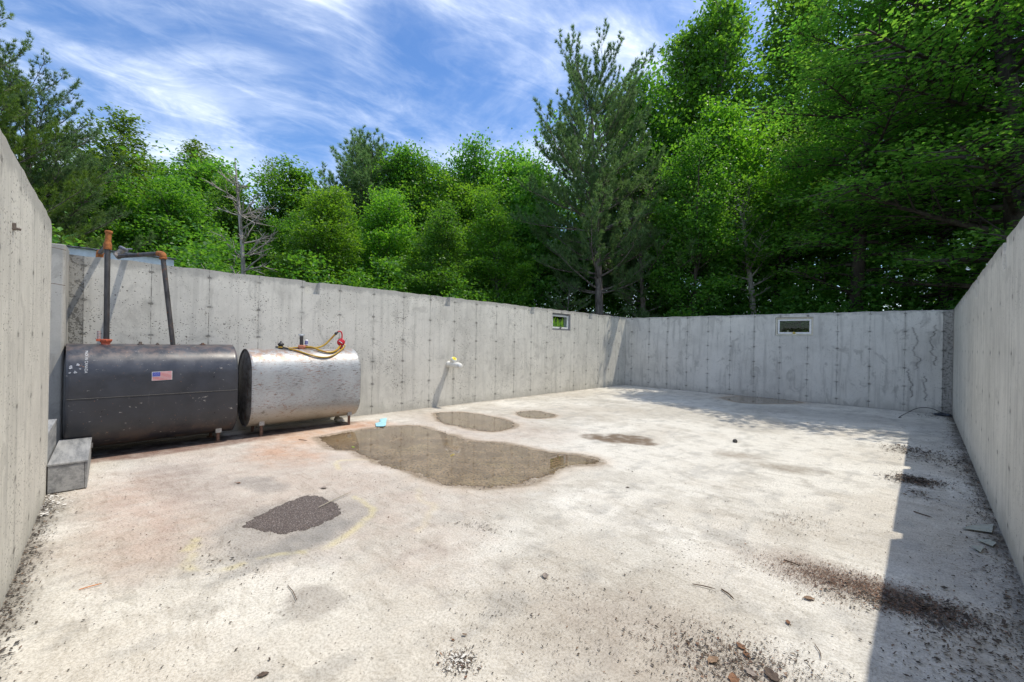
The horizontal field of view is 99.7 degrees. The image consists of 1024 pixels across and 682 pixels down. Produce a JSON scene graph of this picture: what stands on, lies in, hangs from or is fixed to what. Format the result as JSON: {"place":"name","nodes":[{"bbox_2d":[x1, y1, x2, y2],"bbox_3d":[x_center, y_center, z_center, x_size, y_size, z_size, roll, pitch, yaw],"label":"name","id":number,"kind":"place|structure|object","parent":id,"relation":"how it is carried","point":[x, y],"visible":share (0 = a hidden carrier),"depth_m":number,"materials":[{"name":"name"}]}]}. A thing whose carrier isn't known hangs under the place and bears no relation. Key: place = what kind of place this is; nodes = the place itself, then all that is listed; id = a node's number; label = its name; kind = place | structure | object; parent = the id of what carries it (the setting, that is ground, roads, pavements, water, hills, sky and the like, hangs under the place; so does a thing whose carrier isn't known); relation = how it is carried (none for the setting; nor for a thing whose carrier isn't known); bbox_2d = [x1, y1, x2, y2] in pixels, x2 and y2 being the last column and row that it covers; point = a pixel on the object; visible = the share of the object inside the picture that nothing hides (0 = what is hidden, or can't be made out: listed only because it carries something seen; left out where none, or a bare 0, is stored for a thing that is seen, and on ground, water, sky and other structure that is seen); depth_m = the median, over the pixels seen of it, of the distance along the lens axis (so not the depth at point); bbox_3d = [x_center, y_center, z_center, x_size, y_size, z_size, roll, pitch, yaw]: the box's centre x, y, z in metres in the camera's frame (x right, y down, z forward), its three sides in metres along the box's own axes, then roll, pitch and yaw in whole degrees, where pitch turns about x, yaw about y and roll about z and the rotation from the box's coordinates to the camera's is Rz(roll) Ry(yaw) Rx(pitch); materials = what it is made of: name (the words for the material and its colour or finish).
{"place":"outdoors","nodes":[
{"label":"outdoors","id":0,"kind":"place"},
{"bbox_2d":[0,0,1021,335],"label":"sky","id":1,"kind":"structure","parent":0,"point":[259,79],"materials":[{"name":"blue"}]},
{"bbox_2d":[2,0,1020,331],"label":"trees","id":2,"kind":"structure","parent":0,"point":[532,152],"depth_m":19.35,"materials":[{"name":"green plant"}]},
{"bbox_2d":[0,385,1023,681],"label":"floor","id":3,"kind":"structure","parent":0,"point":[674,445],"depth_m":2.86,"materials":[{"name":"concrete"}]},
{"bbox_2d":[0,129,51,609],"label":"concrete wall","id":4,"kind":"structure","parent":3,"relation":"on","point":[25,275],"depth_m":2.62,"materials":[{"name":"grey concrete"}]},
{"bbox_2d":[12,223,20,230],"bbox_3d":[-2.680,-0.615,2.323,0.046,0.035,0.050,1,0,-7],"label":"form tie","id":5,"kind":"object","parent":4,"relation":"attached to","point":[15,227],"visible":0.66,"depth_m":2.31,"materials":[{"name":"grey metal"}]},
{"bbox_2d":[48,243,68,444],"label":"concrete wall","id":6,"kind":"structure","parent":3,"relation":"on","point":[59,304],"depth_m":4.79,"materials":[{"name":"grey concrete"}]},
{"bbox_2d":[47,419,91,493],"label":"doorway steps","id":7,"kind":"structure","parent":3,"relation":"on","point":[68,460],"depth_m":3.95,"materials":[{"name":"grey concrete"}]},
{"bbox_2d":[62,230,237,458],"bbox_3d":[-4.602,0.017,5.575,1.038,2.639,1.643,1,0,44],"label":"oil tank","id":8,"kind":"object","parent":3,"relation":"on","point":[120,393],"visible":0.93,"depth_m":5.16,"materials":[{"name":"black metal"}]},
{"bbox_2d":[254,671,268,678],"bbox_3d":[-1.050,1.400,1.811,0.028,0.009,0.057,1,0,44],"label":"fallen leaf","id":9,"kind":"object","parent":3,"relation":"on","point":[263,673],"visible":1,"depth_m":1.81,"materials":[{"name":"grey plant"}]},
{"bbox_2d":[39,492,486,671],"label":"concrete crumbs","id":10,"kind":"object","parent":3,"relation":"on","point":[451,657],"visible":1,"depth_m":1.96,"materials":[{"name":"grey concrete"}]},
{"bbox_2d":[242,495,340,533],"bbox_3d":[-1.698,1.396,3.495,0.623,0.006,0.737,1,0,17],"label":"dark patch","id":11,"kind":"object","parent":3,"relation":"on","point":[307,510],"visible":0.98,"depth_m":3.44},
{"bbox_2d":[318,492,349,507],"bbox_3d":[-1.544,1.382,3.772,0.010,0.010,0.394,1,0,19],"label":"wood splinter","id":12,"kind":"object","parent":11,"relation":"on","point":[333,499],"visible":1,"depth_m":3.75,"materials":[{"name":"beige wood"}]},
{"bbox_2d":[237,334,360,435],"bbox_3d":[-3.282,0.628,6.755,0.693,1.468,1.618,1,0,44],"label":"oil tank","id":13,"kind":"object","parent":3,"relation":"on","point":[277,385],"visible":0.98,"depth_m":6.41,"materials":[{"name":"silver metal"}]},
{"bbox_2d":[275,344,345,357],"bbox_3d":[-3.075,0.145,6.732,0.287,0.230,1.060,1,0,44],"label":"hose","id":14,"kind":"object","parent":13,"relation":"on","point":[280,347],"visible":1,"depth_m":6.58,"materials":[{"name":"yellow rubber"}]},
{"bbox_2d":[293,334,334,348],"bbox_3d":[-3.136,0.001,6.876,0.635,0.251,0.073,1,0,-35],"label":"hose","id":15,"kind":"object","parent":13,"relation":"on","point":[329,340],"visible":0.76,"depth_m":6.94,"materials":[{"name":"yellow rubber"}]},
{"bbox_2d":[306,345,340,352],"bbox_3d":[-2.964,0.128,6.870,0.185,0.129,0.570,1,0,44],"label":"hose","id":16,"kind":"object","parent":13,"relation":"attached to","point":[320,350],"visible":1,"depth_m":6.78,"materials":[{"name":"yellow rubber"}]},
{"bbox_2d":[334,331,346,348],"bbox_3d":[-2.828,-0.015,7.131,0.115,0.309,0.219,1,0,44],"label":"hand pump","id":17,"kind":"object","parent":13,"relation":"on","point":[341,341],"visible":0.98,"depth_m":7.13,"materials":[{"name":"metal"}]},
{"bbox_2d":[334,417,344,422],"bbox_3d":[-2.885,1.320,7.232,0.217,0.091,0.092,1,0,36],"label":"bottle","id":18,"kind":"object","parent":3,"relation":"on","point":[339,419],"visible":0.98,"depth_m":7.19,"materials":[{"name":"clear plastic"}]},
{"bbox_2d":[375,418,386,426],"bbox_3d":[-2.208,1.369,7.270,0.175,0.021,0.752,1,0,-15],"label":"cloth scrap","id":19,"kind":"object","parent":3,"relation":"on","point":[382,423],"visible":1,"depth_m":7.15,"materials":[{"name":"teal fabric"}]},
{"bbox_2d":[319,426,598,487],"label":"puddle","id":20,"kind":"object","parent":3,"relation":"on","point":[427,445],"visible":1,"depth_m":5.30,"materials":[{"name":"liquid"}]},
{"bbox_2d":[435,412,514,431],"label":"puddle","id":21,"kind":"object","parent":3,"relation":"on","point":[480,422],"visible":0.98,"depth_m":7.58,"materials":[{"name":"liquid"}]},
{"bbox_2d":[0,388,1023,681],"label":"leaf litter","id":22,"kind":"object","parent":3,"relation":"on","point":[902,606],"visible":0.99,"depth_m":2.39,"materials":[{"name":"brown plant"}]},
{"bbox_2d":[517,411,554,417],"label":"puddle","id":23,"kind":"object","parent":3,"relation":"on","point":[535,414],"visible":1,"depth_m":8.43,"materials":[{"name":"liquid"}]},
{"bbox_2d":[707,656,718,664],"bbox_3d":[0.902,1.439,1.945,0.042,0.009,0.083,1,0,44],"label":"fallen leaf","id":24,"kind":"object","parent":3,"relation":"on","point":[711,659],"visible":1,"depth_m":1.95,"materials":[{"name":"beige plant"}]},
{"bbox_2d":[436,473,1023,681],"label":"seed litter","id":25,"kind":"object","parent":3,"relation":"on","point":[834,581],"visible":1,"depth_m":2.48,"materials":[{"name":"brown plant"}]},
{"bbox_2d":[728,672,739,681],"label":"fallen leaf","id":26,"kind":"object","parent":3,"relation":"on","point":[732,678],"visible":1,"depth_m":1.85,"materials":[{"name":"brown plant"}]},
{"bbox_2d":[736,642,748,649],"bbox_3d":[1.090,1.443,2.041,0.062,0.009,0.035,1,0,44],"label":"fallen leaf","id":27,"kind":"object","parent":3,"relation":"on","point":[740,645],"visible":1,"depth_m":2.04,"materials":[{"name":"brown plant"}]},
{"bbox_2d":[744,667,760,677],"bbox_3d":[1.045,1.442,1.877,0.073,0.009,0.038,1,0,44],"label":"fallen leaf","id":28,"kind":"object","parent":3,"relation":"on","point":[751,672],"visible":1,"depth_m":1.88,"materials":[{"name":"beige plant"}]},
{"bbox_2d":[724,396,799,403],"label":"puddle","id":29,"kind":"object","parent":3,"relation":"on","point":[746,399],"visible":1,"depth_m":11.34,"materials":[{"name":"liquid"}]},
{"bbox_2d":[764,666,779,681],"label":"fallen leaf","id":30,"kind":"object","parent":3,"relation":"on","point":[771,674],"visible":1,"depth_m":1.87,"materials":[{"name":"brown plant"}]},
{"bbox_2d":[802,595,814,599],"bbox_3d":[1.674,1.454,2.442,0.072,0.009,0.038,1,0,-18],"label":"fallen leaf","id":31,"kind":"object","parent":3,"relation":"on","point":[808,597],"visible":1,"depth_m":2.45,"materials":[{"name":"beige plant"}]},
{"bbox_2d":[898,407,942,417],"bbox_3d":[8.667,1.510,9.161,1.522,0.177,0.153,1,0,-16],"label":"cable","id":32,"kind":"object","parent":3,"relation":"on","point":[917,408],"visible":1,"depth_m":9.26,"materials":[{"name":"black rubber"}]},
{"bbox_2d":[933,412,952,415],"bbox_3d":[9.308,1.589,9.338,0.232,0.076,0.278,1,0,-15],"label":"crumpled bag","id":33,"kind":"object","parent":3,"relation":"on","point":[942,414],"visible":0.99,"depth_m":9.29,"materials":[{"name":"black plastic"}]},
{"bbox_2d":[971,545,983,551],"bbox_3d":[3.337,1.481,3.101,0.178,0.005,0.058,1,0,-37],"label":"glass shard","id":34,"kind":"object","parent":3,"relation":"on","point":[979,548],"visible":1,"depth_m":3.09,"materials":[{"name":"glass"}]},
{"bbox_2d":[963,524,992,532],"bbox_3d":[3.770,1.491,3.447,0.350,0.007,0.131,1,0,-24],"label":"glass shard","id":35,"kind":"object","parent":3,"relation":"on","point":[985,527],"visible":1,"depth_m":3.45,"materials":[{"name":"glass"}]},
{"bbox_2d":[976,539,996,545],"bbox_3d":[3.526,1.486,3.185,0.092,0.008,0.105,1,0,-4],"label":"glass shard","id":36,"kind":"object","parent":3,"relation":"on","point":[989,542],"visible":1,"depth_m":3.20,"materials":[{"name":"glass"}]},
{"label":"ground","id":37,"kind":"structure","parent":0,"visible":0},
{"bbox_2d":[0,0,116,249],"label":"pine tree","id":38,"kind":"object","parent":37,"relation":"on","point":[20,142],"visible":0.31,"depth_m":10.91,"materials":[{"name":"green plant"}]},
{"bbox_2d":[0,39,157,252],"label":"pine tree","id":39,"kind":"object","parent":37,"relation":"on","point":[66,146],"visible":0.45,"depth_m":11.85,"materials":[{"name":"green plant"}]},
{"bbox_2d":[23,140,151,220],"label":"maple tree","id":40,"kind":"object","parent":37,"relation":"on","point":[111,165],"depth_m":17.22,"materials":[{"name":"green plant"}]},
{"bbox_2d":[60,164,153,251],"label":"maple tree","id":41,"kind":"object","parent":37,"relation":"on","point":[118,196],"visible":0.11,"depth_m":13.87,"materials":[{"name":"green plant"}]},
{"bbox_2d":[62,102,163,246],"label":"ash tree","id":42,"kind":"object","parent":37,"relation":"on","point":[121,130],"visible":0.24,"depth_m":16.96,"materials":[{"name":"green plant"}]},
{"bbox_2d":[66,245,175,265],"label":"shed","id":43,"kind":"structure","parent":37,"relation":"on","point":[82,251],"depth_m":6.69,"materials":[{"name":"grey metal"}]},
{"bbox_2d":[132,153,193,223],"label":"maple tree","id":44,"kind":"object","parent":37,"relation":"on","point":[159,167],"visible":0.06,"depth_m":19.30,"materials":[{"name":"green plant"}]},
{"bbox_2d":[81,169,259,274],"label":"maple tree","id":45,"kind":"object","parent":37,"relation":"on","point":[178,202],"visible":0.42,"depth_m":14.28,"materials":[{"name":"green plant"}]},
{"bbox_2d":[147,135,249,254],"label":"ash tree","id":46,"kind":"object","parent":37,"relation":"on","point":[190,148],"visible":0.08,"depth_m":20.16,"materials":[{"name":"green plant"}]},
{"bbox_2d":[147,148,260,245],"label":"maple tree","id":47,"kind":"object","parent":37,"relation":"on","point":[204,165],"visible":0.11,"depth_m":19.18,"materials":[{"name":"green plant"}]},
{"bbox_2d":[195,173,281,274],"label":"maple tree","id":48,"kind":"object","parent":37,"relation":"on","point":[225,217],"visible":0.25,"depth_m":17.04,"materials":[{"name":"green plant"}]},
{"bbox_2d":[201,158,277,273],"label":"dead tree","id":49,"kind":"object","parent":37,"relation":"on","point":[241,216],"visible":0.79,"depth_m":8.59,"materials":[{"name":"grey wood"}]},
{"bbox_2d":[232,155,287,274],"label":"birch tree","id":50,"kind":"object","parent":37,"relation":"on","point":[262,204],"visible":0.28,"depth_m":17.79,"materials":[{"name":"green plant"}]},
{"bbox_2d":[246,204,339,283],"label":"maple tree","id":51,"kind":"object","parent":37,"relation":"on","point":[289,224],"visible":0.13,"depth_m":15.86,"materials":[{"name":"green plant"}]},
{"bbox_2d":[212,152,377,284],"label":"maple tree","id":52,"kind":"object","parent":37,"relation":"on","point":[286,191],"visible":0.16,"depth_m":17.32,"materials":[{"name":"green plant"}]},
{"bbox_2d":[259,184,371,284],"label":"maple tree","id":53,"kind":"object","parent":37,"relation":"on","point":[322,230],"visible":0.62,"depth_m":14.09,"materials":[{"name":"green plant"}]},
{"bbox_2d":[52,212,630,317],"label":"undergrowth","id":54,"kind":"object","parent":37,"relation":"on","point":[216,257],"visible":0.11,"depth_m":10.74,"materials":[{"name":"green plant"}]},
{"bbox_2d":[309,198,375,286],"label":"maple tree","id":55,"kind":"object","parent":37,"relation":"on","point":[352,230],"visible":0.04,"depth_m":18.02,"materials":[{"name":"green plant"}]},
{"bbox_2d":[68,254,625,446],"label":"concrete wall","id":56,"kind":"structure","parent":37,"relation":"on","point":[406,346],"depth_m":8.17,"materials":[{"name":"concrete"}]},
{"bbox_2d":[446,357,462,368],"bbox_3d":[-1.231,0.459,9.211,0.132,0.241,0.491,1,0,-43],"label":"drain pipe","id":57,"kind":"object","parent":56,"relation":"attached to","point":[453,363],"visible":1,"depth_m":9.18,"materials":[{"name":"white plastic"}]},
{"bbox_2d":[552,313,569,330],"bbox_3d":[1.361,-0.545,12.335,0.128,0.467,0.852,1,0,44],"label":"window","id":58,"kind":"structure","parent":56,"relation":"in","point":[567,316],"depth_m":12.42,"materials":[{"name":"metal"}]},
{"bbox_2d":[330,182,378,239],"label":"maple tree","id":59,"kind":"object","parent":37,"relation":"on","point":[356,205],"depth_m":20.61,"materials":[{"name":"green plant"}]},
{"bbox_2d":[307,124,417,251],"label":"pine tree","id":60,"kind":"object","parent":37,"relation":"on","point":[359,152],"visible":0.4,"depth_m":19.43,"materials":[{"name":"green plant"}]},
{"bbox_2d":[339,182,425,291],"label":"maple tree","id":61,"kind":"object","parent":37,"relation":"on","point":[384,240],"visible":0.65,"depth_m":16.28,"materials":[{"name":"green plant"}]},
{"bbox_2d":[353,143,426,285],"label":"maple tree","id":62,"kind":"object","parent":37,"relation":"on","point":[380,160],"visible":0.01,"depth_m":20.06,"materials":[{"name":"green plant"}]},
{"bbox_2d":[355,137,433,286],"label":"maple tree","id":63,"kind":"object","parent":37,"relation":"on","point":[404,154],"visible":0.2,"depth_m":19.86,"materials":[{"name":"green plant"}]},
{"bbox_2d":[384,146,480,293],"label":"maple tree","id":64,"kind":"object","parent":37,"relation":"on","point":[434,171],"visible":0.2,"depth_m":19.72,"materials":[{"name":"green plant"}]},
{"bbox_2d":[381,198,489,300],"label":"maple tree","id":65,"kind":"object","parent":37,"relation":"on","point":[447,234],"visible":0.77,"depth_m":14.79,"materials":[{"name":"green plant"}]},
{"bbox_2d":[400,168,519,300],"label":"maple tree","id":66,"kind":"object","parent":37,"relation":"on","point":[457,199],"visible":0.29,"depth_m":18.36,"materials":[{"name":"green plant"}]},
{"bbox_2d":[425,127,515,297],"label":"maple tree","id":67,"kind":"object","parent":37,"relation":"on","point":[469,165],"visible":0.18,"depth_m":19.49,"materials":[{"name":"green plant"}]},
{"bbox_2d":[460,181,544,305],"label":"maple tree","id":68,"kind":"object","parent":37,"relation":"on","point":[493,224],"visible":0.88,"depth_m":16.51,"materials":[{"name":"green plant"}]},
{"bbox_2d":[464,143,548,296],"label":"maple tree","id":69,"kind":"object","parent":37,"relation":"on","point":[508,162],"visible":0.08,"depth_m":21.01,"materials":[{"name":"green plant"}]},
{"bbox_2d":[493,158,558,302],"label":"maple tree","id":70,"kind":"object","parent":37,"relation":"on","point":[517,232],"visible":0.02,"depth_m":20.52,"materials":[{"name":"green plant"}]},
{"bbox_2d":[476,155,625,319],"bbox_3d":[1.228,-4.147,18.881,6.054,8.942,6.540,1,0,-25],"label":"maple tree","id":71,"kind":"object","parent":37,"relation":"on","point":[524,199],"visible":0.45,"depth_m":18.47,"materials":[{"name":"green plant"}]},
{"bbox_2d":[553,317,563,328],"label":"weeds","id":72,"kind":"object","parent":37,"relation":"on","point":[558,323],"visible":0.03,"depth_m":13.27,"materials":[{"name":"green plant"}]},
{"bbox_2d":[546,278,593,321],"bbox_3d":[2.156,-1.082,16.084,1.902,2.620,1.942,1,0,-5],"label":"bush","id":73,"kind":"object","parent":37,"relation":"on","point":[568,296],"visible":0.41,"depth_m":15.94,"materials":[{"name":"green plant"}]},
{"bbox_2d":[531,189,647,313],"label":"maple tree","id":74,"kind":"object","parent":37,"relation":"on","point":[591,288],"visible":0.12,"depth_m":21.00,"materials":[{"name":"green plant"}]},
{"bbox_2d":[510,17,674,315],"bbox_3d":[3.177,-5.508,16.826,6.078,13.215,6.160,1,0,21],"label":"pine tree","id":75,"kind":"object","parent":37,"relation":"on","point":[572,142],"visible":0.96,"depth_m":16.26,"materials":[{"name":"green plant"}]},
{"bbox_2d":[576,48,700,317],"bbox_3d":[5.916,-5.977,20.594,6.200,13.003,6.429,1,0,24],"label":"maple tree","id":76,"kind":"object","parent":37,"relation":"on","point":[664,130],"visible":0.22,"depth_m":19.10,"materials":[{"name":"green plant"}]},
{"bbox_2d":[580,159,705,317],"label":"pine tree","id":77,"kind":"object","parent":37,"relation":"on","point":[642,300],"visible":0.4,"depth_m":16.49,"materials":[{"name":"green plant"}]},
{"bbox_2d":[646,7,731,280],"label":"poplar tree","id":78,"kind":"object","parent":37,"relation":"on","point":[681,39],"visible":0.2,"depth_m":20.46,"materials":[{"name":"green plant"}]},
{"bbox_2d":[637,118,756,316],"bbox_3d":[6.589,-3.543,15.948,4.016,7.874,4.164,1,0,18],"label":"maple tree","id":79,"kind":"object","parent":37,"relation":"on","point":[708,224],"visible":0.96,"depth_m":15.31,"materials":[{"name":"green plant"}]},
{"bbox_2d":[658,0,775,268],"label":"poplar tree","id":80,"kind":"object","parent":37,"relation":"on","point":[728,14],"visible":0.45,"depth_m":19.57,"materials":[{"name":"green plant"}]},
{"bbox_2d":[690,165,786,314],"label":"maple tree","id":81,"kind":"object","parent":37,"relation":"on","point":[750,275],"visible":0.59,"depth_m":15.87,"materials":[{"name":"green plant"}]},
{"bbox_2d":[655,91,830,325],"bbox_3d":[9.698,-4.804,17.860,7.458,10.797,6.903,1,0,-2],"label":"maple tree","id":82,"kind":"object","parent":37,"relation":"on","point":[741,145],"visible":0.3,"depth_m":16.83,"materials":[{"name":"green plant"}]},
{"bbox_2d":[625,309,953,414],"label":"concrete wall","id":83,"kind":"structure","parent":37,"relation":"on","point":[898,360],"depth_m":11.26,"materials":[{"name":"concrete"}]},
{"bbox_2d":[776,317,812,335],"bbox_3d":[7.562,-0.388,11.561,0.849,0.477,0.128,1,0,44],"label":"window","id":84,"kind":"structure","parent":83,"relation":"in","point":[810,319],"depth_m":11.49,"materials":[{"name":"plastic"}]},
{"bbox_2d":[734,106,851,312],"bbox_3d":[10.683,-4.009,16.756,4.612,9.168,4.855,1,0,39],"label":"maple tree","id":85,"kind":"object","parent":37,"relation":"on","point":[778,261],"visible":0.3,"depth_m":16.03,"materials":[{"name":"green plant"}]},
{"bbox_2d":[604,260,984,335],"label":"undergrowth","id":86,"kind":"object","parent":37,"relation":"on","point":[825,306],"visible":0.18,"depth_m":14.53,"materials":[{"name":"green plant"}]},
{"bbox_2d":[743,0,846,266],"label":"poplar tree","id":87,"kind":"object","parent":37,"relation":"on","point":[792,10],"visible":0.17,"depth_m":20.33,"materials":[{"name":"green plant"}]},
{"bbox_2d":[731,83,889,329],"bbox_3d":[13.206,-5.657,19.667,7.679,12.600,7.108,1,0,41],"label":"maple tree","id":88,"kind":"object","parent":37,"relation":"on","point":[828,258],"visible":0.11,"depth_m":18.38,"materials":[{"name":"green plant"}]},
{"bbox_2d":[725,0,1023,311],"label":"beech tree","id":89,"kind":"object","parent":37,"relation":"on","point":[857,264],"visible":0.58,"depth_m":12.33,"materials":[{"name":"green plant"}]},
{"bbox_2d":[742,0,1023,310],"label":"beech tree","id":90,"kind":"object","parent":37,"relation":"on","point":[941,233],"visible":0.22,"depth_m":12.61,"materials":[{"name":"green plant"}]},
{"bbox_2d":[808,98,961,311],"bbox_3d":[14.982,-6.707,17.587,5.935,14.717,8.017,1,0,30],"label":"beech tree","id":91,"kind":"object","parent":37,"relation":"on","point":[869,306],"depth_m":17.56,"materials":[{"name":"green plant"}]},
{"bbox_2d":[791,0,1001,308],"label":"beech tree","id":92,"kind":"object","parent":37,"relation":"on","point":[880,263],"visible":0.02,"depth_m":17.22,"materials":[{"name":"green plant"}]},
{"bbox_2d":[771,0,1023,295],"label":"beech tree","id":93,"kind":"object","parent":37,"relation":"on","point":[1007,143],"visible":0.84,"depth_m":10.32,"materials":[{"name":"green plant"}]},
{"bbox_2d":[837,1,1023,287],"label":"beech tree","id":94,"kind":"object","parent":37,"relation":"on","point":[963,162],"visible":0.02,"depth_m":14.21,"materials":[{"name":"green plant"}]},
{"bbox_2d":[845,3,1023,306],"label":"beech tree","id":95,"kind":"object","parent":37,"relation":"on","point":[955,237],"visible":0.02,"depth_m":15.02,"materials":[{"name":"green plant"}]},
{"bbox_2d":[952,216,1023,584],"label":"concrete wall","id":96,"kind":"structure","parent":37,"relation":"on","point":[988,386],"depth_m":3.72,"materials":[{"name":"grey concrete"}]}
]}

